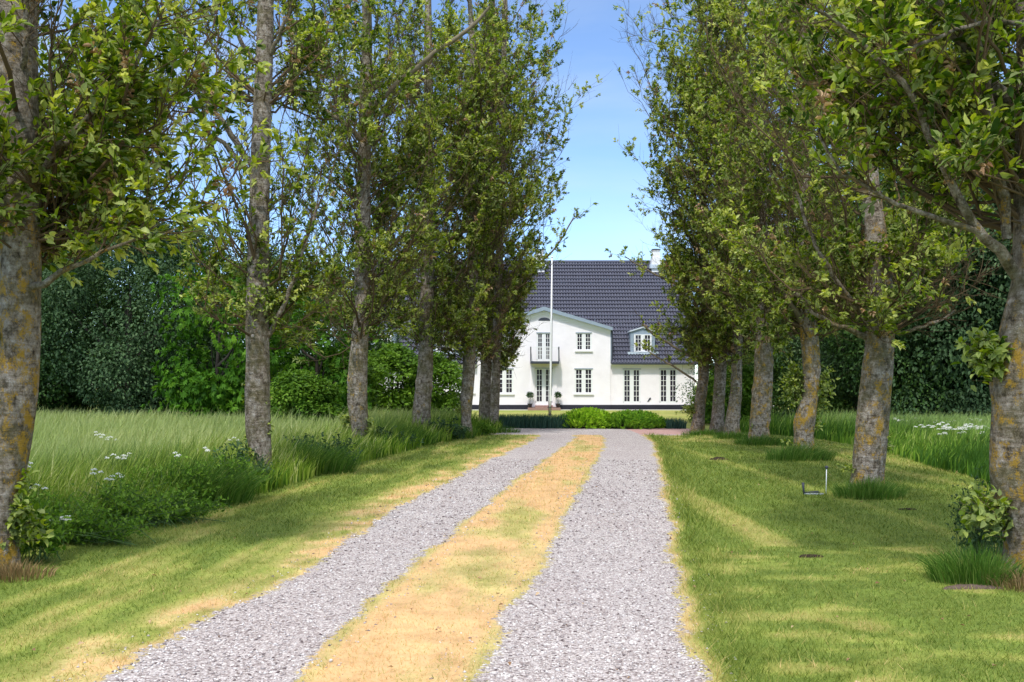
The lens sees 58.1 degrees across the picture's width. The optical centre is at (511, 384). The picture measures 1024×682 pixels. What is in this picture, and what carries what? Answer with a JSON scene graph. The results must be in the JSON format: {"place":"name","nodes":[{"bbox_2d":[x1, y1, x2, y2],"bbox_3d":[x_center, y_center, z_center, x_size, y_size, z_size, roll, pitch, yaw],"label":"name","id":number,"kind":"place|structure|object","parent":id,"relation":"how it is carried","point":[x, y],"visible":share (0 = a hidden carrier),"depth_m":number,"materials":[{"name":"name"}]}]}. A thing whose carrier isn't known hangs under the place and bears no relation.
{"place":"outdoors","nodes":[
{"label":"outdoors","id":0,"kind":"place"},
{"bbox_2d":[128,449,283,507],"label":"clump","id":1,"kind":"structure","parent":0,"point":[243,494],"depth_m":12.30,"materials":[{"name":"green plant"}]},
{"bbox_2d":[273,431,380,474],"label":"grass bank","id":2,"kind":"structure","parent":0,"point":[331,465],"depth_m":16.68,"materials":[{"name":"green plant"}]},
{"bbox_2d":[332,432,388,459],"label":"grass bank","id":3,"kind":"structure","parent":0,"point":[372,446],"depth_m":19.81,"materials":[{"name":"green plant"}]},
{"bbox_2d":[97,428,712,681],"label":"gravel drive","id":4,"kind":"structure","parent":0,"point":[633,444],"depth_m":6.95,"materials":[{"name":"grey gravel"}]},
{"bbox_2d":[52,457,736,681],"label":"loose stones","id":5,"kind":"object","parent":4,"relation":"on","point":[441,542],"visible":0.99,"depth_m":7.36,"materials":[{"name":"grey gravel"}]},
{"bbox_2d":[289,435,607,681],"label":"dry grass strip","id":6,"kind":"object","parent":4,"relation":"on","point":[413,597],"visible":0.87,"depth_m":6.94,"materials":[{"name":"beige plant"}]},
{"bbox_2d":[32,445,995,681],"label":"fallen leaves","id":7,"kind":"object","parent":4,"relation":"on","point":[509,662],"visible":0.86,"depth_m":6.98,"materials":[{"name":"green plant"}]},
{"bbox_2d":[374,419,442,444],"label":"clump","id":8,"kind":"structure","parent":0,"point":[421,432],"depth_m":24.34,"materials":[{"name":"green plant"}]},
{"bbox_2d":[448,422,479,438],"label":"grass bank","id":9,"kind":"structure","parent":0,"point":[468,435],"depth_m":27.38,"materials":[{"name":"green plant"}]},
{"bbox_2d":[90,386,853,444],"bbox_3d":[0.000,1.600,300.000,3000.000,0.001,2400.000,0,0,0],"label":"ground","id":10,"kind":"structure","parent":0,"point":[669,414],"depth_m":53.02,"materials":[{"name":"green plant"}]},
{"bbox_2d":[39,270,87,394],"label":"tree","id":11,"kind":"object","parent":10,"relation":"on","point":[51,339],"visible":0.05,"depth_m":33.55,"materials":[{"name":"green plant"}]},
{"bbox_2d":[36,250,152,414],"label":"tree","id":12,"kind":"object","parent":10,"relation":"on","point":[58,398],"visible":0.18,"depth_m":33.08,"materials":[{"name":"green plant"}]},
{"bbox_2d":[37,20,151,412],"bbox_3d":[-19.700,-6.832,37.745,8.974,17.598,9.229,0,0,-32],"label":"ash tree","id":13,"kind":"object","parent":10,"relation":"on","point":[39,39],"depth_m":37.82,"materials":[{"name":"green plant"}]},
{"bbox_2d":[43,225,185,412],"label":"tree","id":14,"kind":"object","parent":10,"relation":"on","point":[113,316],"visible":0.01,"depth_m":38.84,"materials":[{"name":"green plant"}]},
{"bbox_2d":[39,194,233,417],"bbox_3d":[-12.989,-2.392,31.319,7.154,8.313,7.464,0,0,31],"label":"tree","id":15,"kind":"object","parent":10,"relation":"on","point":[129,353],"visible":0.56,"depth_m":30.18,"materials":[{"name":"green plant"}]},
{"bbox_2d":[93,217,279,409],"bbox_3d":[-12.900,-2.556,37.022,7.182,8.657,7.600,0,0,-43],"label":"tree","id":16,"kind":"object","parent":10,"relation":"on","point":[175,271],"visible":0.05,"depth_m":35.84,"materials":[{"name":"green plant"}]},
{"bbox_2d":[140,245,288,419],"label":"chestnut tree","id":17,"kind":"object","parent":10,"relation":"on","point":[218,391],"visible":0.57,"depth_m":27.81,"materials":[{"name":"green plant"}]},
{"bbox_2d":[194,240,369,409],"bbox_3d":[-9.701,-2.077,37.207,7.916,7.656,7.588,0,0,-28],"label":"tree","id":18,"kind":"object","parent":10,"relation":"on","point":[273,256],"visible":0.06,"depth_m":36.42,"materials":[{"name":"green plant"}]},
{"bbox_2d":[269,278,384,414],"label":"chestnut tree","id":19,"kind":"object","parent":10,"relation":"on","point":[340,376],"visible":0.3,"depth_m":31.25,"materials":[{"name":"green plant"}]},
{"bbox_2d":[283,267,409,392],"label":"tree","id":20,"kind":"object","parent":10,"relation":"on","point":[378,343],"visible":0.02,"depth_m":43.68,"materials":[{"name":"green plant"}]},
{"bbox_2d":[306,346,393,413],"bbox_3d":[-6.219,0.155,34.039,3.522,3.152,3.790,0,0,-35],"label":"green bush","id":21,"kind":"object","parent":10,"relation":"on","point":[371,369],"visible":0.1,"depth_m":33.66,"materials":[{"name":"green plant"}]},
{"bbox_2d":[368,342,442,415],"bbox_3d":[-5.162,-0.051,39.907,4.212,3.602,3.914,0,0,-22],"label":"green bush","id":22,"kind":"object","parent":10,"relation":"on","point":[393,356],"visible":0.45,"depth_m":39.04,"materials":[{"name":"green plant"}]},
{"bbox_2d":[396,351,462,415],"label":"green bush","id":23,"kind":"object","parent":10,"relation":"on","point":[449,398],"visible":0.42,"depth_m":40.32,"materials":[{"name":"green plant"}]},
{"bbox_2d":[370,249,697,409],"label":"country house","id":24,"kind":"structure","parent":10,"relation":"on","point":[597,362],"depth_m":58.40,"materials":[{"name":"white paint"}]},
{"bbox_2d":[386,371,402,389],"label":"window","id":25,"kind":"structure","parent":24,"relation":"in","point":[389,380],"depth_m":58.49,"materials":[{"name":"white paint"}]},
{"bbox_2d":[500,368,513,394],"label":"window","id":26,"kind":"structure","parent":24,"relation":"in","point":[506,379],"depth_m":58.32,"materials":[{"name":"white paint"}]},
{"bbox_2d":[525,391,533,407],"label":"potted tree","id":27,"kind":"object","parent":24,"relation":"on","point":[529,395],"visible":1,"depth_m":57.78,"materials":[{"name":"green plant"}]},
{"bbox_2d":[536,332,549,360],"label":"french window","id":28,"kind":"structure","parent":24,"relation":"in","point":[543,338],"depth_m":58.32,"materials":[{"name":"white paint"}]},
{"bbox_2d":[535,368,552,402],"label":"french window","id":29,"kind":"structure","parent":24,"relation":"in","point":[542,375],"depth_m":58.32,"materials":[{"name":"white paint"}]},
{"bbox_2d":[554,391,561,407],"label":"potted tree","id":30,"kind":"object","parent":24,"relation":"on","point":[557,394],"visible":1,"depth_m":57.79,"materials":[{"name":"green plant"}]},
{"bbox_2d":[573,368,593,394],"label":"window","id":31,"kind":"structure","parent":24,"relation":"in","point":[583,376],"depth_m":58.32,"materials":[{"name":"white paint"}]},
{"bbox_2d":[575,332,592,351],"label":"window","id":32,"kind":"structure","parent":24,"relation":"in","point":[583,339],"depth_m":58.32,"materials":[{"name":"white paint"}]},
{"bbox_2d":[623,369,640,402],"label":"french window","id":33,"kind":"structure","parent":24,"relation":"in","point":[631,377],"depth_m":58.44,"materials":[{"name":"white paint"}]},
{"bbox_2d":[659,369,676,402],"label":"french window","id":34,"kind":"structure","parent":24,"relation":"in","point":[667,377],"depth_m":58.44,"materials":[{"name":"white paint"}]},
{"bbox_2d":[547,256,552,414],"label":"flagpole","id":35,"kind":"object","parent":10,"relation":"on","point":[549,407],"visible":0.91,"depth_m":47.43,"materials":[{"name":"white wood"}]},
{"bbox_2d":[687,386,712,422],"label":"green bush","id":36,"kind":"object","parent":10,"relation":"on","point":[693,397],"visible":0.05,"depth_m":39.09,"materials":[{"name":"green plant"}]},
{"bbox_2d":[705,360,753,424],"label":"green bush","id":37,"kind":"object","parent":10,"relation":"on","point":[747,378],"visible":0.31,"depth_m":36.45,"materials":[{"name":"green plant"}]},
{"bbox_2d":[672,302,801,414],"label":"tree","id":38,"kind":"object","parent":10,"relation":"on","point":[686,403],"visible":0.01,"depth_m":50.24,"materials":[{"name":"green plant"}]},
{"bbox_2d":[742,329,855,418],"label":"tree","id":39,"kind":"object","parent":10,"relation":"on","point":[776,397],"visible":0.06,"depth_m":42.84,"materials":[{"name":"green plant"}]},
{"bbox_2d":[793,147,898,415],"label":"tree","id":40,"kind":"object","parent":10,"relation":"on","point":[880,181],"visible":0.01,"depth_m":45.00,"materials":[{"name":"green plant"}]},
{"bbox_2d":[773,228,939,414],"bbox_3d":[14.637,-2.523,38.084,7.856,8.591,8.236,0,0,-38],"label":"tree","id":41,"kind":"object","parent":10,"relation":"on","point":[837,390],"visible":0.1,"depth_m":37.23,"materials":[{"name":"green plant"}]},
{"bbox_2d":[740,406,990,481],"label":"meadow grass","id":42,"kind":"structure","parent":10,"relation":"on","point":[967,452],"depth_m":22.04,"materials":[{"name":"green plant"}]},
{"bbox_2d":[816,162,1009,416],"bbox_3d":[15.531,-3.335,34.978,8.208,10.280,8.686,0,0,45],"label":"tree","id":43,"kind":"object","parent":10,"relation":"on","point":[858,342],"visible":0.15,"depth_m":32.63,"materials":[{"name":"green plant"}]},
{"bbox_2d":[846,139,1013,418],"bbox_3d":[16.599,-4.069,32.837,8.786,11.813,8.380,0,0,37],"label":"tree","id":44,"kind":"object","parent":10,"relation":"on","point":[981,406],"visible":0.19,"depth_m":31.32,"materials":[{"name":"green plant"}]},
{"bbox_2d":[856,27,1015,406],"bbox_3d":[17.897,-6.832,36.271,9.229,17.598,8.974,0,0,9],"label":"ash tree","id":45,"kind":"object","parent":10,"relation":"on","point":[942,276],"depth_m":34.78,"materials":[{"name":"green plant"}]},
{"bbox_2d":[924,182,1012,389],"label":"tree","id":46,"kind":"object","parent":10,"relation":"on","point":[993,274],"visible":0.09,"depth_m":30.85,"materials":[{"name":"green plant"}]},
{"bbox_2d":[492,425,523,432],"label":"grass bank","id":47,"kind":"structure","parent":0,"point":[506,430],"depth_m":30.74,"materials":[{"name":"green plant"}]},
{"bbox_2d":[0,426,1023,681],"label":"lawn","id":48,"kind":"structure","parent":0,"point":[270,580],"depth_m":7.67,"materials":[{"name":"green plant"}]},
{"bbox_2d":[0,558,63,582],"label":"grass tuft","id":49,"kind":"object","parent":48,"relation":"on","point":[14,571],"visible":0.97,"depth_m":7.68,"materials":[{"name":"plant"}]},
{"bbox_2d":[20,497,69,561],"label":"weed clump","id":50,"kind":"object","parent":48,"relation":"on","point":[52,547],"visible":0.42,"depth_m":8.43,"materials":[{"name":"green plant"}]},
{"bbox_2d":[23,483,109,544],"bbox_3d":[-4.696,1.315,9.438,1.090,0.581,1.044,0,0,0],"label":"weed clump","id":51,"kind":"object","parent":48,"relation":"on","point":[66,506],"visible":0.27,"depth_m":9.41,"materials":[{"name":"green plant"}]},
{"bbox_2d":[90,468,103,493],"bbox_3d":[-4.755,1.276,10.527,0.107,0.648,0.208,0,0,9],"label":"cow parsley","id":52,"kind":"object","parent":48,"relation":"on","point":[97,478],"visible":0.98,"depth_m":10.52,"materials":[{"name":"white plant"}]},
{"bbox_2d":[47,505,167,545],"bbox_3d":[-4.365,1.414,9.342,1.615,0.409,0.737,0,0,0],"label":"weed clump","id":53,"kind":"object","parent":48,"relation":"on","point":[94,531],"visible":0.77,"depth_m":9.23,"materials":[{"name":"green plant"}]},
{"bbox_2d":[105,453,120,464],"bbox_3d":[-5.185,1.246,11.972,0.208,0.709,0.107,0,0,-45],"label":"cow parsley","id":54,"kind":"object","parent":48,"relation":"on","point":[112,459],"visible":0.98,"depth_m":11.96,"materials":[{"name":"white plant"}]},
{"bbox_2d":[44,466,206,528],"bbox_3d":[-4.432,1.270,10.466,1.912,0.674,1.261,0,0,0],"label":"weed clump","id":55,"kind":"object","parent":48,"relation":"on","point":[145,503],"visible":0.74,"depth_m":10.37,"materials":[{"name":"green plant"}]},
{"bbox_2d":[0,0,308,570],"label":"poplar tree","id":56,"kind":"object","parent":48,"relation":"on","point":[66,169],"visible":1,"depth_m":7.90,"materials":[{"name":"green plant"}]},
{"bbox_2d":[105,484,232,524],"bbox_3d":[-4.000,1.385,10.741,1.560,0.479,0.700,0,0,0],"label":"weed clump","id":57,"kind":"object","parent":48,"relation":"on","point":[194,510],"visible":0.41,"depth_m":10.68,"materials":[{"name":"green plant"}]},
{"bbox_2d":[116,453,241,499],"bbox_3d":[-4.458,1.253,12.331,1.602,0.705,1.229,0,0,0],"label":"weed clump","id":58,"kind":"object","parent":48,"relation":"on","point":[188,473],"visible":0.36,"depth_m":12.11,"materials":[{"name":"green plant"}]},
{"bbox_2d":[176,447,268,487],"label":"weed clump","id":59,"kind":"object","parent":48,"relation":"on","point":[235,466],"visible":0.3,"depth_m":12.88,"materials":[{"name":"green plant"}]},
{"bbox_2d":[211,440,274,475],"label":"weed clump","id":60,"kind":"object","parent":48,"relation":"on","point":[259,463],"visible":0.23,"depth_m":13.84,"materials":[{"name":"green plant"}]},
{"bbox_2d":[20,403,502,553],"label":"meadow grass","id":61,"kind":"structure","parent":48,"relation":"on","point":[68,449],"depth_m":16.16,"materials":[{"name":"green plant"}]},
{"bbox_2d":[114,0,412,470],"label":"poplar tree","id":62,"kind":"object","parent":48,"relation":"on","point":[265,296],"visible":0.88,"depth_m":14.66,"materials":[{"name":"green plant"}]},
{"bbox_2d":[270,369,347,423],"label":"green bush","id":63,"kind":"object","parent":48,"relation":"on","point":[299,388],"visible":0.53,"depth_m":25.50,"materials":[{"name":"green plant"}]},
{"bbox_2d":[281,431,361,462],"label":"weed clump","id":64,"kind":"object","parent":48,"relation":"on","point":[337,444],"visible":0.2,"depth_m":17.99,"materials":[{"name":"green plant"}]},
{"bbox_2d":[245,0,513,438],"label":"poplar tree","id":65,"kind":"object","parent":48,"relation":"on","point":[363,300],"visible":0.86,"depth_m":21.54,"materials":[{"name":"green plant"}]},
{"bbox_2d":[373,426,430,448],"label":"weed clump","id":66,"kind":"object","parent":48,"relation":"on","point":[381,430],"visible":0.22,"depth_m":22.62,"materials":[{"name":"green plant"}]},
{"bbox_2d":[319,0,522,426],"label":"poplar tree","id":67,"kind":"object","parent":48,"relation":"on","point":[427,338],"visible":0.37,"depth_m":26.86,"materials":[{"name":"green plant"}]},
{"bbox_2d":[425,416,469,439],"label":"weed clump","id":68,"kind":"object","parent":48,"relation":"on","point":[459,432],"visible":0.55,"depth_m":26.51,"materials":[{"name":"green plant"}]},
{"bbox_2d":[399,0,564,437],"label":"poplar tree","id":69,"kind":"object","parent":48,"relation":"on","point":[469,355],"visible":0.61,"depth_m":27.78,"materials":[{"name":"green plant"}]},
{"bbox_2d":[475,420,495,434],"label":"weed clump","id":70,"kind":"object","parent":48,"relation":"on","point":[483,431],"visible":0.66,"depth_m":29.26,"materials":[{"name":"green plant"}]},
{"bbox_2d":[415,0,569,421],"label":"poplar tree","id":71,"kind":"object","parent":48,"relation":"on","point":[485,388],"visible":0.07,"depth_m":33.04,"materials":[{"name":"green plant"}]},
{"bbox_2d":[437,0,612,428],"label":"poplar tree","id":72,"kind":"object","parent":48,"relation":"on","point":[497,361],"visible":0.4,"depth_m":31.87,"materials":[{"name":"green plant"}]},
{"bbox_2d":[499,413,569,427],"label":"hedge","id":73,"kind":"object","parent":48,"relation":"on","point":[533,421],"visible":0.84,"depth_m":33.84,"materials":[{"name":"green plant"}]},
{"bbox_2d":[559,406,615,428],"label":"cushion shrub","id":74,"kind":"object","parent":48,"relation":"on","point":[588,418],"visible":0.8,"depth_m":33.66,"materials":[{"name":"green plant"}]},
{"bbox_2d":[605,409,666,428],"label":"cushion shrub","id":75,"kind":"object","parent":48,"relation":"on","point":[633,419],"visible":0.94,"depth_m":33.43,"materials":[{"name":"green plant"}]},
{"bbox_2d":[604,0,780,432],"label":"poplar tree","id":76,"kind":"object","parent":48,"relation":"on","point":[696,410],"visible":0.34,"depth_m":30.82,"materials":[{"name":"green plant"}]},
{"bbox_2d":[680,427,723,435],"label":"grass tuft","id":77,"kind":"object","parent":48,"relation":"on","point":[707,432],"visible":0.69,"depth_m":29.04,"materials":[{"name":"green plant"}]},
{"bbox_2d":[638,0,796,434],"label":"poplar tree","id":78,"kind":"object","parent":48,"relation":"on","point":[733,417],"visible":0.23,"depth_m":29.16,"materials":[{"name":"green plant"}]},
{"bbox_2d":[640,0,794,431],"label":"poplar tree","id":79,"kind":"object","parent":48,"relation":"on","point":[717,423],"visible":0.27,"depth_m":30.23,"materials":[{"name":"green plant"}]},
{"bbox_2d":[709,457,727,459],"bbox_3d":[4.391,1.565,19.523,0.448,0.084,0.243,0,0,13],"label":"soil patch","id":80,"kind":"object","parent":48,"relation":"on","point":[716,458],"visible":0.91,"depth_m":19.51,"materials":[{"name":"brown soil"}]},
{"bbox_2d":[712,430,747,438],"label":"grass tuft","id":81,"kind":"object","parent":48,"relation":"on","point":[733,435],"visible":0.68,"depth_m":27.20,"materials":[{"name":"green plant"}]},
{"bbox_2d":[653,0,835,441],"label":"poplar tree","id":82,"kind":"object","parent":48,"relation":"on","point":[761,400],"visible":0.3,"depth_m":25.96,"materials":[{"name":"green plant"}]},
{"bbox_2d":[731,431,793,445],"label":"grass tuft","id":83,"kind":"object","parent":48,"relation":"on","point":[763,440],"visible":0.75,"depth_m":24.25,"materials":[{"name":"green plant"}]},
{"bbox_2d":[688,0,918,452],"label":"poplar tree","id":84,"kind":"object","parent":48,"relation":"on","point":[810,380],"visible":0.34,"depth_m":20.43,"materials":[{"name":"green plant"}]},
{"bbox_2d":[764,440,843,461],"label":"grass tuft","id":85,"kind":"object","parent":48,"relation":"on","point":[793,452],"visible":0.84,"depth_m":19.29,"materials":[{"name":"green plant"}]},
{"bbox_2d":[799,554,823,557],"bbox_3d":[2.787,1.593,8.592,0.243,0.029,0.080,0,0,0],"label":"soil patch","id":86,"kind":"object","parent":48,"relation":"on","point":[808,555],"visible":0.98,"depth_m":8.57,"materials":[{"name":"brown soil"}]},
{"bbox_2d":[802,482,823,494],"bbox_3d":[4.392,1.515,13.458,0.330,0.174,0.150,0,0,0],"label":"garden hook","id":87,"kind":"object","parent":48,"relation":"on","point":[809,492],"visible":0.83,"depth_m":13.45,"materials":[{"name":"metal"}]},
{"bbox_2d":[825,466,828,493],"bbox_3d":[4.622,1.409,13.542,0.056,0.442,0.055,0,0,0],"label":"marker stick","id":88,"kind":"object","parent":48,"relation":"on","point":[826,467],"visible":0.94,"depth_m":13.54,"materials":[{"name":"white paint"}]},
{"bbox_2d":[672,0,1014,486],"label":"poplar tree","id":89,"kind":"object","parent":48,"relation":"on","point":[877,300],"visible":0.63,"depth_m":13.40,"materials":[{"name":"green plant"}]},
{"bbox_2d":[827,474,912,499],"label":"grass tuft","id":90,"kind":"object","parent":48,"relation":"on","point":[867,490],"visible":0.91,"depth_m":12.95,"materials":[{"name":"green plant"}]},
{"bbox_2d":[753,0,1023,578],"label":"poplar tree","id":91,"kind":"object","parent":48,"relation":"on","point":[913,38],"visible":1,"depth_m":7.50,"materials":[{"name":"green plant"}]},
{"bbox_2d":[908,536,1023,587],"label":"grass tuft","id":92,"kind":"object","parent":48,"relation":"on","point":[971,568],"visible":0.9,"depth_m":7.46,"materials":[{"name":"green plant"}]},
{"bbox_2d":[943,584,1002,589],"bbox_3d":[3.624,1.591,7.282,0.495,0.031,0.123,0,0,0],"label":"soil patch","id":93,"kind":"object","parent":48,"relation":"on","point":[959,586],"visible":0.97,"depth_m":7.24,"materials":[{"name":"brown soil"}]},
{"bbox_2d":[946,466,1002,558],"bbox_3d":[4.279,1.173,8.442,0.546,0.861,0.445,0,0,15],"label":"seedling shrub","id":94,"kind":"object","parent":48,"relation":"on","point":[976,539],"visible":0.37,"depth_m":8.42,"materials":[{"name":"green plant"}]},
{"bbox_2d":[977,476,1002,553],"bbox_3d":[4.666,1.196,8.812,0.556,0.817,0.460,0,0,0],"label":"poplar sucker","id":95,"kind":"object","parent":48,"relation":"on","point":[1001,544],"visible":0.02,"depth_m":8.79,"materials":[{"name":"green plant"}]},
{"bbox_2d":[981,564,1023,591],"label":"straw tuft","id":96,"kind":"object","parent":48,"relation":"on","point":[1018,585],"visible":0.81,"depth_m":7.22,"materials":[{"name":"beige plant"}]},
{"bbox_2d":[38,0,1015,385],"label":"sky","id":97,"kind":"structure","parent":0,"point":[597,170],"materials":[{"name":"blue"}]},
{"bbox_2d":[664,417,687,428],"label":"hedge","id":98,"kind":"object","parent":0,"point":[679,423],"visible":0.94,"depth_m":33.34,"materials":[{"name":"green plant"}]}
]}

